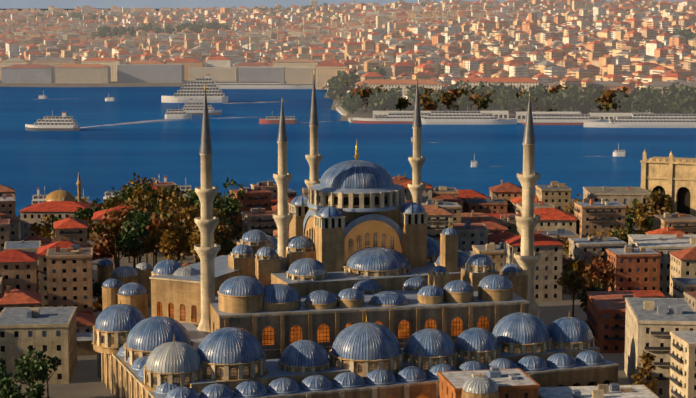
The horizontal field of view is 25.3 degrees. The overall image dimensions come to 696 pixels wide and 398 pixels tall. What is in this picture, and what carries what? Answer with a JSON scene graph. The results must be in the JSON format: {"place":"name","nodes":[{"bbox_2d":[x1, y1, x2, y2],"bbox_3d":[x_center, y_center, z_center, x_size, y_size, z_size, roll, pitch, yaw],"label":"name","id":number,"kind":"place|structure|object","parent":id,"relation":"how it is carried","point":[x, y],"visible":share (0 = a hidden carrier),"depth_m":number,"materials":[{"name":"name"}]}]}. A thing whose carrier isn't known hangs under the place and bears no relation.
{"place":"outdoors","nodes":[
{"label":"outdoors","id":0,"kind":"place"},
{"bbox_2d":[0,9,193,10],"label":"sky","id":1,"kind":"structure","parent":0,"point":[0,9],"materials":[{"name":"grey"}]},
{"bbox_2d":[0,33,689,397],"bbox_3d":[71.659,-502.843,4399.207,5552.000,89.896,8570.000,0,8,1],"label":"ground","id":2,"kind":"structure","parent":0,"point":[86,381],"depth_m":578.10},
{"bbox_2d":[44,173,498,397],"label":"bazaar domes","id":3,"kind":"structure","parent":2,"relation":"on","point":[129,285],"depth_m":540.73,"materials":[{"name":"grey lead metal"},{"name":"warm stone"},{"name":"light stone"}]},
{"bbox_2d":[0,0,695,103],"bbox_3d":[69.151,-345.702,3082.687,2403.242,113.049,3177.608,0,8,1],"label":"city buildings","id":4,"kind":"structure","parent":2,"relation":"on","point":[614,45],"depth_m":2359.78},
{"bbox_2d":[0,150,695,397],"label":"city buildings","id":5,"kind":"structure","parent":2,"relation":"on","point":[634,314],"depth_m":583.39,"materials":[{"name":"beige stone"}]},
{"bbox_2d":[92,71,618,397],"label":"mosque","id":6,"kind":"structure","parent":2,"relation":"on","point":[359,283],"depth_m":461.72,"materials":[{"name":"stone"}]},
{"bbox_2d":[0,0,693,8],"bbox_3d":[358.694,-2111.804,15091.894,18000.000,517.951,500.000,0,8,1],"label":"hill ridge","id":7,"kind":"structure","parent":0,"point":[73,4],"depth_m":14996.44,"materials":[{"name":"grey"}]},
{"bbox_2d":[0,86,695,215],"bbox_3d":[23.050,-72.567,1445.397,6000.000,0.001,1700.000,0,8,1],"label":"water","id":8,"kind":"structure","parent":0,"point":[101,160],"depth_m":1202.98,"materials":[{"name":"blue liquid"}]},
{"bbox_2d":[32,186,47,203],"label":"ship","id":9,"kind":"object","parent":8,"relation":"on","point":[38,197],"visible":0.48,"depth_m":840.53,"materials":[{"name":"white metal"}]},
{"bbox_2d":[39,92,46,98],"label":"boat","id":10,"kind":"object","parent":8,"relation":"on","point":[43,96],"visible":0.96,"depth_m":1750.90,"materials":[{"name":"white metal"}]},
{"bbox_2d":[25,112,79,130],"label":"ferry","id":11,"kind":"object","parent":8,"relation":"on","point":[64,122],"visible":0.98,"depth_m":1340.15,"materials":[{"name":"white metal"}]},
{"bbox_2d":[75,188,91,202],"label":"ship","id":12,"kind":"object","parent":8,"relation":"on","point":[76,197],"visible":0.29,"depth_m":855.13,"materials":[{"name":"white metal"}]},
{"bbox_2d":[105,97,113,100],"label":"boat","id":13,"kind":"object","parent":8,"relation":"on","point":[109,98],"visible":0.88,"depth_m":1713.08,"materials":[{"name":"white metal"}]},
{"bbox_2d":[103,191,125,199],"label":"ship","id":14,"kind":"object","parent":8,"relation":"on","point":[109,193],"visible":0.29,"depth_m":874.51,"materials":[{"name":"white metal"}]},
{"bbox_2d":[165,109,191,118],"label":"ferry","id":15,"kind":"object","parent":8,"relation":"on","point":[175,114],"visible":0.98,"depth_m":1468.42,"materials":[{"name":"white metal"}]},
{"bbox_2d":[177,185,191,196],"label":"ship","id":16,"kind":"object","parent":8,"relation":"on","point":[184,187],"visible":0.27,"depth_m":880.88,"materials":[{"name":"white metal"}]},
{"bbox_2d":[161,74,227,102],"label":"cruise ship","id":17,"kind":"object","parent":8,"relation":"on","point":[189,90],"visible":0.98,"depth_m":1687.24,"materials":[{"name":"white painted metal"},{"name":"glass"}]},
{"bbox_2d":[182,98,221,114],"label":"ferry","id":18,"kind":"object","parent":8,"relation":"on","point":[193,108],"visible":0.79,"depth_m":1513.72,"materials":[{"name":"white metal"}]},
{"bbox_2d":[215,81,315,88],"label":"long ferry","id":19,"kind":"object","parent":8,"relation":"on","point":[249,84],"visible":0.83,"depth_m":1933.10,"materials":[{"name":"white metal"}]},
{"bbox_2d":[259,116,296,123],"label":"ship","id":20,"kind":"object","parent":8,"relation":"on","point":[276,120],"visible":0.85,"depth_m":1410.84,"materials":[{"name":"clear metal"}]},
{"bbox_2d":[70,98,606,166],"bbox_3d":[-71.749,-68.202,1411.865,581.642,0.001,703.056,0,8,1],"label":"water wakes","id":21,"kind":"object","parent":8,"relation":"on","point":[209,118],"visible":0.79,"depth_m":1433.50,"materials":[{"name":"liquid"}]},
{"bbox_2d":[353,113,430,123],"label":"ship","id":22,"kind":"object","parent":8,"relation":"in","point":[398,118],"depth_m":1413.64,"materials":[{"name":"white metal"}]},
{"bbox_2d":[421,108,516,124],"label":"ship","id":23,"kind":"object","parent":8,"relation":"in","point":[467,117],"depth_m":1404.67,"materials":[{"name":"white painted metal"},{"name":"glass"}]},
{"bbox_2d":[471,154,477,166],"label":"boat","id":24,"kind":"object","parent":8,"relation":"on","point":[474,163],"visible":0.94,"depth_m":1059.06,"materials":[{"name":"white metal"}]},
{"bbox_2d":[523,110,609,124],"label":"ship","id":25,"kind":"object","parent":8,"relation":"in","point":[559,119],"depth_m":1399.81,"materials":[{"name":"white metal"}]},
{"bbox_2d":[613,143,625,156],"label":"boat","id":26,"kind":"object","parent":8,"relation":"on","point":[619,153],"visible":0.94,"depth_m":1128.08,"materials":[{"name":"white metal"}]},
{"bbox_2d":[583,111,695,127],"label":"ship","id":27,"kind":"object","parent":8,"relation":"on","point":[654,120],"depth_m":1370.62,"materials":[{"name":"white painted metal"},{"name":"glass"}]},
{"bbox_2d":[335,103,631,122],"bbox_3d":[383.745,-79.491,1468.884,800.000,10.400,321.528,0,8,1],"label":"quay pavement","id":28,"kind":"structure","parent":0,"point":[520,117],"depth_m":1435.84,"materials":[{"name":"concrete"}]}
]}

